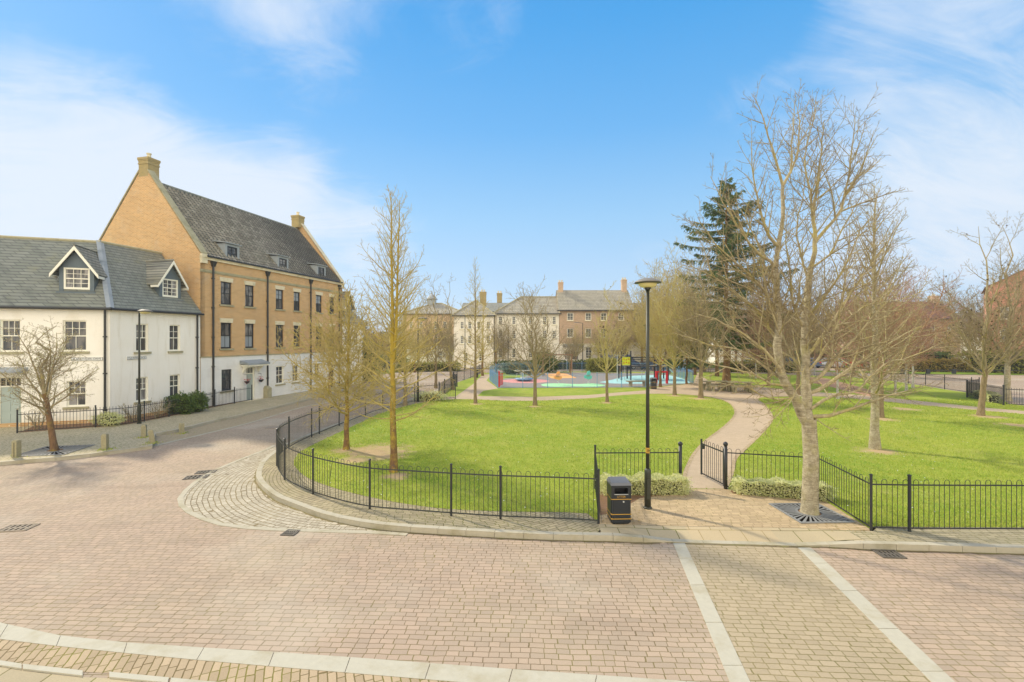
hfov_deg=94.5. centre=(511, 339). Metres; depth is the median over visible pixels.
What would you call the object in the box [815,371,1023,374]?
verge
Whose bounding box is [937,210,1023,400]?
bare tree
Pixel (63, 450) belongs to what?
tree grille
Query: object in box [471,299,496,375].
bare tree
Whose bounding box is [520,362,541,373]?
shrub
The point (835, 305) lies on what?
bare tree
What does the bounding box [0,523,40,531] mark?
drain cover
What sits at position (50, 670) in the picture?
thin pale band
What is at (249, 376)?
door
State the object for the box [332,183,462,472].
bare tree
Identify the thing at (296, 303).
window
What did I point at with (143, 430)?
timber bollard
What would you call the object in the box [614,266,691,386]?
bare tree
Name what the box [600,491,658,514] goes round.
planting bed
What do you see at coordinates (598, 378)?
playground surface
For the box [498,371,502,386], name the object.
gate post panel
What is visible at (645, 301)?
bare tree
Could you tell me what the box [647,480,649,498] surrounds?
access door
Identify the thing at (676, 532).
crossing slabs
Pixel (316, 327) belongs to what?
window
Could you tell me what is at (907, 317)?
bare tree
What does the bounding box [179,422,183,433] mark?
timber bollard
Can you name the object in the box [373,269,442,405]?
bare tree
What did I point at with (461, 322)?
window
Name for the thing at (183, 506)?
apron edging
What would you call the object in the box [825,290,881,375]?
bare tree
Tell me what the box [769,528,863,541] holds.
crossing slabs
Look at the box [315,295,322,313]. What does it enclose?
window
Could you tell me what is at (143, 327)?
window
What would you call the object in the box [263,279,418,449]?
bare tree
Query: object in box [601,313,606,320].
window
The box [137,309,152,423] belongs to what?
street lamp
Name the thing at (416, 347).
bare tree
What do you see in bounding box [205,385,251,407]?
house railing
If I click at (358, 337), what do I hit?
house
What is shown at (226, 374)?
window
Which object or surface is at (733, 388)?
picnic table
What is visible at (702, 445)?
park gate
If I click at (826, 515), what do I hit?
tree grille
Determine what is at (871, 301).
bare tree
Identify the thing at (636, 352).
brown terrace
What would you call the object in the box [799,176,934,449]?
bare tree
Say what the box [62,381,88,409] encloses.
window
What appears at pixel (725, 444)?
hooped fence
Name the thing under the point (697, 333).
bare tree
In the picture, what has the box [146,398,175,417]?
shrub
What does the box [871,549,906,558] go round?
drain cover
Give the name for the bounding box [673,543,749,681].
crossing band
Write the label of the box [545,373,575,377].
playground patch
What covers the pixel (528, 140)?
sky
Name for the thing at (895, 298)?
bare tree
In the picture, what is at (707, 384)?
picnic table
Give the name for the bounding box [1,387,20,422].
door
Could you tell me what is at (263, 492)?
gutter moss
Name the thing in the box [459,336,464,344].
window
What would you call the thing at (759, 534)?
crossing tactile paving
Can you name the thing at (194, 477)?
drain cover
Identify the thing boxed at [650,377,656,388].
litter bin
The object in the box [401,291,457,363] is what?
peach brick building
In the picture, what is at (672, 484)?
hedge
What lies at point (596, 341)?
bare tree
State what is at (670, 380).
playground patch
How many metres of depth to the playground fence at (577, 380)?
39.86 m
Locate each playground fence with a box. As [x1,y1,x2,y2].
[489,363,501,386]
[513,372,645,387]
[552,362,672,374]
[676,367,692,381]
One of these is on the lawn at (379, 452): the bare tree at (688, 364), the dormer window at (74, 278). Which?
the bare tree at (688, 364)
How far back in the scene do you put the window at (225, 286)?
30.11 m
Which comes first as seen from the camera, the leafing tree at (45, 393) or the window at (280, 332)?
the leafing tree at (45, 393)
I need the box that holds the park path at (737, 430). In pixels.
[443,373,1023,488]
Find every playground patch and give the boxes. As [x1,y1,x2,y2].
[503,379,546,382]
[541,383,604,386]
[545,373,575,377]
[602,375,689,383]
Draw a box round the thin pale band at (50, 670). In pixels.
[0,660,82,676]
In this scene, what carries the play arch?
on the playground patch at (670, 380)
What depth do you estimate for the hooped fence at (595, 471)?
12.52 m
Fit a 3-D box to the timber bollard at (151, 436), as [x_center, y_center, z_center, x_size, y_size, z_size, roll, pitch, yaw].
[-14.164,3.823,18.611,0.170,0.560,0.170,-11,6,-35]
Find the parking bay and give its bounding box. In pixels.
[153,389,352,444]
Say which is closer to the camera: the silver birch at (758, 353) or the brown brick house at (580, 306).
the silver birch at (758, 353)
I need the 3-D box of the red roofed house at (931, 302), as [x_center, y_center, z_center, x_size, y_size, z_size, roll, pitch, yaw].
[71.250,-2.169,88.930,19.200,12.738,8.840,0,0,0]
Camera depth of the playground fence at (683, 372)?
48.34 m
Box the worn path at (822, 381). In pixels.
[811,377,870,395]
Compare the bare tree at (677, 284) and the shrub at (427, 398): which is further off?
the bare tree at (677, 284)
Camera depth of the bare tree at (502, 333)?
70.27 m
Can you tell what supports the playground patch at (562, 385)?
on the playground surface
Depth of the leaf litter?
11.05 m
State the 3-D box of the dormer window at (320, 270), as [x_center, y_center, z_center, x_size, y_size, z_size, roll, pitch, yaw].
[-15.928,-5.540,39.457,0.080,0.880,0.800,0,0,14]
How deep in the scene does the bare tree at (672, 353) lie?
34.51 m
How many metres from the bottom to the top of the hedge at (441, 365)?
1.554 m
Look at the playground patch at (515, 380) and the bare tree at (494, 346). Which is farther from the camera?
the bare tree at (494, 346)
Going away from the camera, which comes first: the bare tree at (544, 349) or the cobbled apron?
the cobbled apron
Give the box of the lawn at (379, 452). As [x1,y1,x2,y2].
[294,371,1023,527]
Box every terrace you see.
[462,303,507,311]
[633,303,710,362]
[708,310,799,362]
[957,313,981,358]
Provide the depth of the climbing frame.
47.65 m
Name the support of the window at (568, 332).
in the brown brick house at (580, 306)
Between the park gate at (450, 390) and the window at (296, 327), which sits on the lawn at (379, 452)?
the park gate at (450, 390)
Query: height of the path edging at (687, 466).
0.001 m
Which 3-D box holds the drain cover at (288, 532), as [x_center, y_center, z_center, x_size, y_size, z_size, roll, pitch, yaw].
[-4.802,4.201,10.271,0.300,0.042,0.300,0,0,6]
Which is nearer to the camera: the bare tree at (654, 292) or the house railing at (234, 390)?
the house railing at (234, 390)
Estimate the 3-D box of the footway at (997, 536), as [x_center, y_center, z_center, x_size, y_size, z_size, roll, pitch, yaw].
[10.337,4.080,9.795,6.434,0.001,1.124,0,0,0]
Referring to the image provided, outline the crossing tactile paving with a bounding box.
[685,526,780,541]
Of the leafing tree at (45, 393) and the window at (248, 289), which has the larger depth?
the window at (248, 289)
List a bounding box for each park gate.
[447,383,455,398]
[700,439,723,485]
[1006,388,1023,404]
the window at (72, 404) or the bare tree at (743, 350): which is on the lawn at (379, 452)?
the bare tree at (743, 350)
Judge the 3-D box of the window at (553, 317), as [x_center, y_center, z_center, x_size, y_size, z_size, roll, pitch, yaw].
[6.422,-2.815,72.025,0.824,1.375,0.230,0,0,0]
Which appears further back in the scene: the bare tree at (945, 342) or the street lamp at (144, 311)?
the bare tree at (945, 342)
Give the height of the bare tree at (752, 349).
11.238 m
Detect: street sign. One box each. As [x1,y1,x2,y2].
[71,357,102,360]
[126,356,145,359]
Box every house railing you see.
[16,392,201,432]
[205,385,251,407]
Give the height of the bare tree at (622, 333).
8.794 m
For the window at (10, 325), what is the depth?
22.16 m
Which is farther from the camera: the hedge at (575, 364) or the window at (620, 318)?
the window at (620, 318)
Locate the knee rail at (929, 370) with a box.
[900,369,1023,373]
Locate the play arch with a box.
[655,371,667,382]
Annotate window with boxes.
[0,320,23,353]
[58,320,89,353]
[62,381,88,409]
[64,267,89,289]
[134,324,151,353]
[134,377,151,404]
[162,278,177,297]
[168,325,182,352]
[170,374,178,397]
[219,281,233,306]
[219,323,233,349]
[221,369,233,392]
[227,246,236,256]
[244,285,256,308]
[244,324,256,349]
[275,289,285,310]
[275,325,285,348]
[275,366,285,385]
[279,258,286,267]
[291,365,300,383]
[293,292,301,312]
[294,326,300,347]
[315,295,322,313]
[316,327,320,347]
[318,267,323,275]
[330,298,335,314]
[459,321,464,329]
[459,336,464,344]
[511,348,515,358]
[512,316,515,324]
[552,316,555,324]
[566,329,572,337]
[567,313,572,320]
[585,313,590,320]
[585,329,591,337]
[586,347,591,358]
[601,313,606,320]
[618,313,623,320]
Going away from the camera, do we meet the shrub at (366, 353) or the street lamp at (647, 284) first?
the street lamp at (647, 284)
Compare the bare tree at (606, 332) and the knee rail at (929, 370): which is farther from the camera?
the knee rail at (929, 370)
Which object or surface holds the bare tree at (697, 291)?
on the ground
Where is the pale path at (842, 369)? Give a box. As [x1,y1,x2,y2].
[813,367,888,370]
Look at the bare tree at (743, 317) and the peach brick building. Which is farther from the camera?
the peach brick building
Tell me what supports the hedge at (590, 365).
on the lawn at (379, 452)
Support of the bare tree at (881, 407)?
on the lawn at (379, 452)
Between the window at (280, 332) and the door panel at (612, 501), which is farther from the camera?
the window at (280, 332)
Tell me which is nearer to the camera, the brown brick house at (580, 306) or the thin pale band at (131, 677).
the thin pale band at (131, 677)
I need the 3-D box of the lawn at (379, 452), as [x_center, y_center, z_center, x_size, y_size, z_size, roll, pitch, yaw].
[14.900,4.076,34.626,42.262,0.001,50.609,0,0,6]
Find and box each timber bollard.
[11,440,21,457]
[101,433,108,449]
[141,424,146,437]
[148,429,155,443]
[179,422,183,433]
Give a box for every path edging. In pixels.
[683,394,736,480]
[728,396,782,485]
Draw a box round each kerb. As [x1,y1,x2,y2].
[0,446,151,465]
[156,388,350,435]
[256,375,1023,553]
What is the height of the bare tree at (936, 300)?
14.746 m
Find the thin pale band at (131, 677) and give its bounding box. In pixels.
[109,672,213,681]
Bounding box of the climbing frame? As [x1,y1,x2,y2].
[618,351,678,379]
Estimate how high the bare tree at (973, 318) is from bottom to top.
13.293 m
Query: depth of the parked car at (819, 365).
68.95 m
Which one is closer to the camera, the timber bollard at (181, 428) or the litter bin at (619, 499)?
the litter bin at (619, 499)
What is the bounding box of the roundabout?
[514,373,533,380]
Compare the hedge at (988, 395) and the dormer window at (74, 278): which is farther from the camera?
the hedge at (988, 395)
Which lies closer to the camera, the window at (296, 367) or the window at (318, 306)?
the window at (296, 367)
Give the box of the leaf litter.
[288,489,955,530]
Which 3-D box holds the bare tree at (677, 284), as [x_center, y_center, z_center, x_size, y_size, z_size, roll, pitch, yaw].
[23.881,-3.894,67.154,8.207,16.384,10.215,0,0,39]
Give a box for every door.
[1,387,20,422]
[247,374,252,399]
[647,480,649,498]
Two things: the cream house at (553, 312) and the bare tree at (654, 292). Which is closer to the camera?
the bare tree at (654, 292)
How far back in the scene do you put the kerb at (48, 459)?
16.62 m
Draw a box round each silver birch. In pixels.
[746,330,764,377]
[810,309,830,375]
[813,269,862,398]
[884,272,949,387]
[885,282,928,392]
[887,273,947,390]
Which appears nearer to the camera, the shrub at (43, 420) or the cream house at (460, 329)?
the shrub at (43, 420)
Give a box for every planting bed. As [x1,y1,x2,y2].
[19,411,191,432]
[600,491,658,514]
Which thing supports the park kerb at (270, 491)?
on the road
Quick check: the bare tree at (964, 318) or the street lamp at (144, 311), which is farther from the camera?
the bare tree at (964, 318)
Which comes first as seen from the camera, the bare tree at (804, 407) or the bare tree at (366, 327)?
the bare tree at (804, 407)
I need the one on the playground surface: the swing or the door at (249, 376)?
the swing
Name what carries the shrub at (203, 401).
on the footway at (124, 436)
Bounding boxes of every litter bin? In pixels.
[606,476,631,523]
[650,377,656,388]
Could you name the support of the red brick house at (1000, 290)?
on the road
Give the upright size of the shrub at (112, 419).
0.754 m
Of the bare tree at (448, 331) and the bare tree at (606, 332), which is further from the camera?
the bare tree at (448, 331)
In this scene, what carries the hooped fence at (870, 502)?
on the forecourt
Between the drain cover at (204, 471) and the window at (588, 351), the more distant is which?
the window at (588, 351)
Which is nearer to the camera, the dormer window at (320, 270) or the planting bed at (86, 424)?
the planting bed at (86, 424)
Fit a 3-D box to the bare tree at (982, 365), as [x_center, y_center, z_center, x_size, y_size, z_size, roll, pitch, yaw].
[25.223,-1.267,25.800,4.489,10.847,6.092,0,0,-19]
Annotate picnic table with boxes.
[703,380,729,391]
[726,381,756,392]
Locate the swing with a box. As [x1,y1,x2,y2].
[542,354,572,374]
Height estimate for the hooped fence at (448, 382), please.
1.245 m
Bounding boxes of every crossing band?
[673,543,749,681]
[799,548,954,681]
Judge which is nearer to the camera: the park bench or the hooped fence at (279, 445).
the hooped fence at (279, 445)
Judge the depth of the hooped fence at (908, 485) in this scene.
10.05 m
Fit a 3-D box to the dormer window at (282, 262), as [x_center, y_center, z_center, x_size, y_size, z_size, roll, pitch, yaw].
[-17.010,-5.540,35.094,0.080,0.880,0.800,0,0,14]
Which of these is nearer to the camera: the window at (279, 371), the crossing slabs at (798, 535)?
the crossing slabs at (798, 535)
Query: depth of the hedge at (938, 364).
60.44 m
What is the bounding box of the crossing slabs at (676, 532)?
[599,524,692,539]
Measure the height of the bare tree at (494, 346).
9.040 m
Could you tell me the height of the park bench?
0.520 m
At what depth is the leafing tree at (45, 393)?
17.21 m
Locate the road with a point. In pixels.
(120, 548)
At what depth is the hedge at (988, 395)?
30.67 m
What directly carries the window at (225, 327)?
in the brick house at (252, 280)
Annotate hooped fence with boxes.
[276,383,599,523]
[439,373,457,395]
[453,365,480,384]
[484,363,839,375]
[594,445,597,501]
[596,441,682,474]
[723,442,802,488]
[819,456,872,530]
[844,366,975,391]
[873,474,1023,531]
[966,380,1004,404]
[968,377,979,395]
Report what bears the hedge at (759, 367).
on the road
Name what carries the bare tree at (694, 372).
on the lawn at (379, 452)
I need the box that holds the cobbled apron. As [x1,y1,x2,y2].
[183,446,403,532]
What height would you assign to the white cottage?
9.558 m
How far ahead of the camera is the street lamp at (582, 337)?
68.96 m
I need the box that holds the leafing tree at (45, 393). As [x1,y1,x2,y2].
[0,316,98,450]
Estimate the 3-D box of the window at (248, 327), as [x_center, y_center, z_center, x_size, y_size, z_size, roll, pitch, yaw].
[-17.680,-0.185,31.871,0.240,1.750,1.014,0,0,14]
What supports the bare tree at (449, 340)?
on the verge
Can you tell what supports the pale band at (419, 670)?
on the road
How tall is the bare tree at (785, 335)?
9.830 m
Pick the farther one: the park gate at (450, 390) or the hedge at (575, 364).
the hedge at (575, 364)
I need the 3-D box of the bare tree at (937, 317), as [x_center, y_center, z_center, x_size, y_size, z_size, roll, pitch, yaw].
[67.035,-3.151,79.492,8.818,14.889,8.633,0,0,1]
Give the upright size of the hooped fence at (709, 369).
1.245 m
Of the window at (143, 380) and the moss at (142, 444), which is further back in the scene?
the window at (143, 380)
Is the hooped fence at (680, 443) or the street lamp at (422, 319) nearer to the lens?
the hooped fence at (680, 443)
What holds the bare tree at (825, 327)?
on the ground
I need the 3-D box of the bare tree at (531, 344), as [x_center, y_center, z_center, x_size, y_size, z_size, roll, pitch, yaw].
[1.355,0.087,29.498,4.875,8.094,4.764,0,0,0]
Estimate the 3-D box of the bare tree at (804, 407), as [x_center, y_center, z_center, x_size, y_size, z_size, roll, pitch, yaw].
[7.437,-1.090,11.264,8.428,10.440,4.017,0,0,0]
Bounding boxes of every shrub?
[20,408,52,428]
[88,411,126,425]
[118,403,147,421]
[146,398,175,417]
[162,391,200,413]
[187,389,209,411]
[362,339,387,380]
[409,391,447,400]
[498,361,525,373]
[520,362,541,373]
[528,352,560,371]
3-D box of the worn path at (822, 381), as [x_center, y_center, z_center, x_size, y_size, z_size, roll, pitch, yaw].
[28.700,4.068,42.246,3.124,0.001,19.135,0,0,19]
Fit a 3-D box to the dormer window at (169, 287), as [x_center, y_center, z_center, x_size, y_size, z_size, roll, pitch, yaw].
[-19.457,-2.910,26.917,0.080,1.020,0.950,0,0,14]
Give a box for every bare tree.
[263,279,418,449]
[313,319,346,391]
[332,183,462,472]
[356,309,375,346]
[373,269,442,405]
[405,326,427,372]
[416,325,437,360]
[418,273,462,387]
[426,273,460,389]
[441,322,453,361]
[445,258,503,403]
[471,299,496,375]
[484,304,512,363]
[496,274,570,405]
[496,320,519,360]
[536,337,551,359]
[559,329,582,371]
[566,324,590,360]
[586,281,636,401]
[587,325,604,355]
[601,319,630,353]
[607,311,634,370]
[608,311,637,351]
[612,266,664,368]
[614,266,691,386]
[626,280,677,370]
[633,277,668,337]
[639,237,707,373]
[642,230,716,394]
[656,75,969,515]
[656,271,690,357]
[657,255,704,366]
[662,267,721,374]
[666,249,733,370]
[668,227,745,397]
[676,243,749,375]
[710,281,763,360]
[731,314,756,373]
[738,260,815,385]
[744,245,840,394]
[770,295,798,368]
[792,294,853,370]
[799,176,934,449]
[811,285,855,345]
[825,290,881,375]
[826,245,968,417]
[849,276,900,337]
[861,270,919,325]
[876,285,929,341]
[897,281,944,345]
[915,286,967,315]
[925,212,1023,415]
[931,317,963,354]
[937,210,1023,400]
[947,289,983,348]
[956,282,985,340]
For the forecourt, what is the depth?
11.16 m
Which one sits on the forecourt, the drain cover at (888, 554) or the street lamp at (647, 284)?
the street lamp at (647, 284)
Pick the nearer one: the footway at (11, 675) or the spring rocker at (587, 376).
the footway at (11, 675)
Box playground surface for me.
[498,372,691,387]
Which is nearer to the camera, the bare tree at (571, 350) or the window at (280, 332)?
the window at (280, 332)
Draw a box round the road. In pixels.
[0,366,1023,681]
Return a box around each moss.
[10,431,187,457]
[254,465,1023,554]
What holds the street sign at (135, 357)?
attached to the white cottage
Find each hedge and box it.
[397,361,464,371]
[488,359,585,368]
[584,357,616,371]
[595,471,694,495]
[719,360,795,372]
[727,475,838,501]
[741,349,869,361]
[886,349,954,361]
[900,357,971,371]
[944,348,1023,373]
[985,390,998,402]
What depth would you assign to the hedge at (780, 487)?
12.28 m
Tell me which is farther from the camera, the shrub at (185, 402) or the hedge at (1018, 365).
the hedge at (1018, 365)
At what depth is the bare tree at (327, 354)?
35.09 m
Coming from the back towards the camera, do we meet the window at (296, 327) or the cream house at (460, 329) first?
the cream house at (460, 329)
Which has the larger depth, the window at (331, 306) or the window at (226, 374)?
the window at (331, 306)
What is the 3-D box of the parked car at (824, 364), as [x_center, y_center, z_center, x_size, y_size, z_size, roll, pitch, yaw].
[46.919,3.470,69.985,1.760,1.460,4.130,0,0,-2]
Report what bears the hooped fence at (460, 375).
on the lawn at (379, 452)
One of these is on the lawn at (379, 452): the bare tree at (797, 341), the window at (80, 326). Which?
the bare tree at (797, 341)
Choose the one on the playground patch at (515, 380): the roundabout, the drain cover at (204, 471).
the roundabout
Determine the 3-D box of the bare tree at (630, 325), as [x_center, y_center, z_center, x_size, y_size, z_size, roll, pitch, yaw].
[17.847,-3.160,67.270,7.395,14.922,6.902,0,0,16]
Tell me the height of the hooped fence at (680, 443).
1.315 m
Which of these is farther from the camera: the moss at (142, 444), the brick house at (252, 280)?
the brick house at (252, 280)
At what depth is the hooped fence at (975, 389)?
30.50 m
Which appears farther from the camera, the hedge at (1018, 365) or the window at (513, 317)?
the window at (513, 317)
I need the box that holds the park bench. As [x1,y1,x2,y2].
[626,380,643,386]
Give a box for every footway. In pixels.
[0,386,342,460]
[0,666,141,681]
[256,375,599,534]
[847,526,1023,547]
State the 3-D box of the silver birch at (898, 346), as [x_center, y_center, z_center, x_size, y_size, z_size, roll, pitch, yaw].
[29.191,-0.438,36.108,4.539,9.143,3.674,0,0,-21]
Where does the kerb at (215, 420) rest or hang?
on the road
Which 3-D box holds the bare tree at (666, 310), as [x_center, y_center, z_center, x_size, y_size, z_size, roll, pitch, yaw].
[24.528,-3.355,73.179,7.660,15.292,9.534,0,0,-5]
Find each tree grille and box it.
[22,444,94,455]
[768,503,854,523]
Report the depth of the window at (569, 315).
72.12 m
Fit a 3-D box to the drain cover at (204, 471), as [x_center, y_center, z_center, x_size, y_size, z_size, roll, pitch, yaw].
[-9.675,4.201,14.978,0.550,0.042,0.350,0,0,-15]
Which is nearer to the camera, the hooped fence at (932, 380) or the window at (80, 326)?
the window at (80, 326)
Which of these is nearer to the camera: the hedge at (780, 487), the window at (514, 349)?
the hedge at (780, 487)
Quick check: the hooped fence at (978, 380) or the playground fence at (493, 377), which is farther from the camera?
the playground fence at (493, 377)
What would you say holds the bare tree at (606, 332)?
on the lawn at (379, 452)
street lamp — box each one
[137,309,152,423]
[416,317,426,401]
[574,322,582,360]
[634,278,660,509]
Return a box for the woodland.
[359,317,401,355]
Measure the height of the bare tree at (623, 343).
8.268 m
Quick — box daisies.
[330,401,967,507]
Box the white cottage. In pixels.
[0,235,203,426]
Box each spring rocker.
[553,371,561,381]
[584,371,591,382]
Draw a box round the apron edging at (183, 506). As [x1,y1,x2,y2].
[177,445,407,535]
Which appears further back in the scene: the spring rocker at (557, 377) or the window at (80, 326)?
the spring rocker at (557, 377)
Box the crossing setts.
[686,544,930,681]
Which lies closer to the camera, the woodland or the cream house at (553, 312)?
the cream house at (553, 312)
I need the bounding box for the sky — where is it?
[0,0,1023,336]
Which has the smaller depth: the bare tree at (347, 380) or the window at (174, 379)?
the bare tree at (347, 380)
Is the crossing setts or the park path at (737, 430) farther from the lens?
the park path at (737, 430)
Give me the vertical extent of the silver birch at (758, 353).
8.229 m
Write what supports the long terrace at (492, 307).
on the ground
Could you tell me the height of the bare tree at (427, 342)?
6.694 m
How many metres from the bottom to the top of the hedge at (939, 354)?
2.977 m
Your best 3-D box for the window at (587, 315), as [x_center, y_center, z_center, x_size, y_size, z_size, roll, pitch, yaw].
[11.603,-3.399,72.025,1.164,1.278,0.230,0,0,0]
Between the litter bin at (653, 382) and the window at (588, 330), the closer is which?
the litter bin at (653, 382)
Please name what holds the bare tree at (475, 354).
on the lawn at (379, 452)
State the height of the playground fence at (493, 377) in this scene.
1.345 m
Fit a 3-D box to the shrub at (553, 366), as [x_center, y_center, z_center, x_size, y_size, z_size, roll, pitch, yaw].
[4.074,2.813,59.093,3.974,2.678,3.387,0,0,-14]
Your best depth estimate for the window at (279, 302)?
34.75 m
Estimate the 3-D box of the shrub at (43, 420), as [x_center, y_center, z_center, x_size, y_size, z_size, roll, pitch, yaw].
[-21.561,3.604,21.596,1.083,0.970,1.153,0,0,0]
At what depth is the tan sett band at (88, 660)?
6.06 m
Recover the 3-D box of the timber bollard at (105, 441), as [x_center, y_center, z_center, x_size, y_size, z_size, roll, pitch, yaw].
[-15.086,3.800,17.553,0.170,0.600,0.170,0,0,-12]
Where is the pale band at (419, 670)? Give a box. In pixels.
[0,622,692,681]
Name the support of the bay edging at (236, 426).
on the ground
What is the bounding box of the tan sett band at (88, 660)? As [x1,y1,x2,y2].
[0,639,449,681]
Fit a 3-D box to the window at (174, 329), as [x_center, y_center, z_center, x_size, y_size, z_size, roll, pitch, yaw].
[-18.979,-0.030,26.634,0.240,1.580,0.877,0,0,14]
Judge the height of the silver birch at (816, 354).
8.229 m
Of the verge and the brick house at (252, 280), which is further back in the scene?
the verge
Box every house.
[99,153,344,405]
[342,291,362,384]
[452,290,496,367]
[493,291,561,366]
[556,278,633,361]
[831,294,963,358]
[981,271,1023,355]
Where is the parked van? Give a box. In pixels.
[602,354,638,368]
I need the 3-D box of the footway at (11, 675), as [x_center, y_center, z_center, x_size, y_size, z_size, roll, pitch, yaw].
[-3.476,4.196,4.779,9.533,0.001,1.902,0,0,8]
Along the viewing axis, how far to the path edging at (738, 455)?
17.82 m
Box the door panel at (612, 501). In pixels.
[612,501,629,521]
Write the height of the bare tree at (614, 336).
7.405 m
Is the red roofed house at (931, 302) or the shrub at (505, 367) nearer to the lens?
the shrub at (505, 367)
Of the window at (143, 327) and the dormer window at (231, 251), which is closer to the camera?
the window at (143, 327)
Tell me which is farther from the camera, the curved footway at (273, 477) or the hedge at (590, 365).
the hedge at (590, 365)
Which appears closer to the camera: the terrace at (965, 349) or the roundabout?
the roundabout
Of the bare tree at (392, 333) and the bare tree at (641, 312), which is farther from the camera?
the bare tree at (641, 312)
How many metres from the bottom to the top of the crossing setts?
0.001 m
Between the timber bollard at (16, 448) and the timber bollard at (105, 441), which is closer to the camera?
the timber bollard at (16, 448)
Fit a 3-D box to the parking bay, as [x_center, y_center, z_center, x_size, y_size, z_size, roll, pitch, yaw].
[-13.555,4.194,29.349,2.235,0.001,21.701,0,0,5]
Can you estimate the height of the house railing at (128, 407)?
1.065 m
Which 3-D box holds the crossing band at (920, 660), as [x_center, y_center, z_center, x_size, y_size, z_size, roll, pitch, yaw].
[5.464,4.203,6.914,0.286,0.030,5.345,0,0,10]
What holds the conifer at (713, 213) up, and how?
on the lawn at (379, 452)
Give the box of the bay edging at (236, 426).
[153,390,356,446]
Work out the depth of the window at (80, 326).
22.97 m
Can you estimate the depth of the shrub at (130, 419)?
23.26 m
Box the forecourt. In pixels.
[600,489,869,530]
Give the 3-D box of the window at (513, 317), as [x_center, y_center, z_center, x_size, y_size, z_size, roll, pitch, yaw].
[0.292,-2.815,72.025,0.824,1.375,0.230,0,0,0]
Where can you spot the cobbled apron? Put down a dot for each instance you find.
(231, 494)
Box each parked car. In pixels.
[811,358,821,367]
[822,358,843,367]
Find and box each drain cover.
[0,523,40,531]
[182,474,209,479]
[194,469,217,473]
[280,529,299,535]
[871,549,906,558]
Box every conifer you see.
[643,177,798,383]
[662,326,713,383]
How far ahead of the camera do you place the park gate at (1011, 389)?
29.16 m
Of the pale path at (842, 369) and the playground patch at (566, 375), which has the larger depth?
the pale path at (842, 369)
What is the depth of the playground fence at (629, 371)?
59.10 m
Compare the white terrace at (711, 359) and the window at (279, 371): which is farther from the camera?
the white terrace at (711, 359)
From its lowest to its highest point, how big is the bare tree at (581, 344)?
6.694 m
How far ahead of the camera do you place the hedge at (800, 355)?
77.21 m
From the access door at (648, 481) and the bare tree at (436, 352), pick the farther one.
the bare tree at (436, 352)
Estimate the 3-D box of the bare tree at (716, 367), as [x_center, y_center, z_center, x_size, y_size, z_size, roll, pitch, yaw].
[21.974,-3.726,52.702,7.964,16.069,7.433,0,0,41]
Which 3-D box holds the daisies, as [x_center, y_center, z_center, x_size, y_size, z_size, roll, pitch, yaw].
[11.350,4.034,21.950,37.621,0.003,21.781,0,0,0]
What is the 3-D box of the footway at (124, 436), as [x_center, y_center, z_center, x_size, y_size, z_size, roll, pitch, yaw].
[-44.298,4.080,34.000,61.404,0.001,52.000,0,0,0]

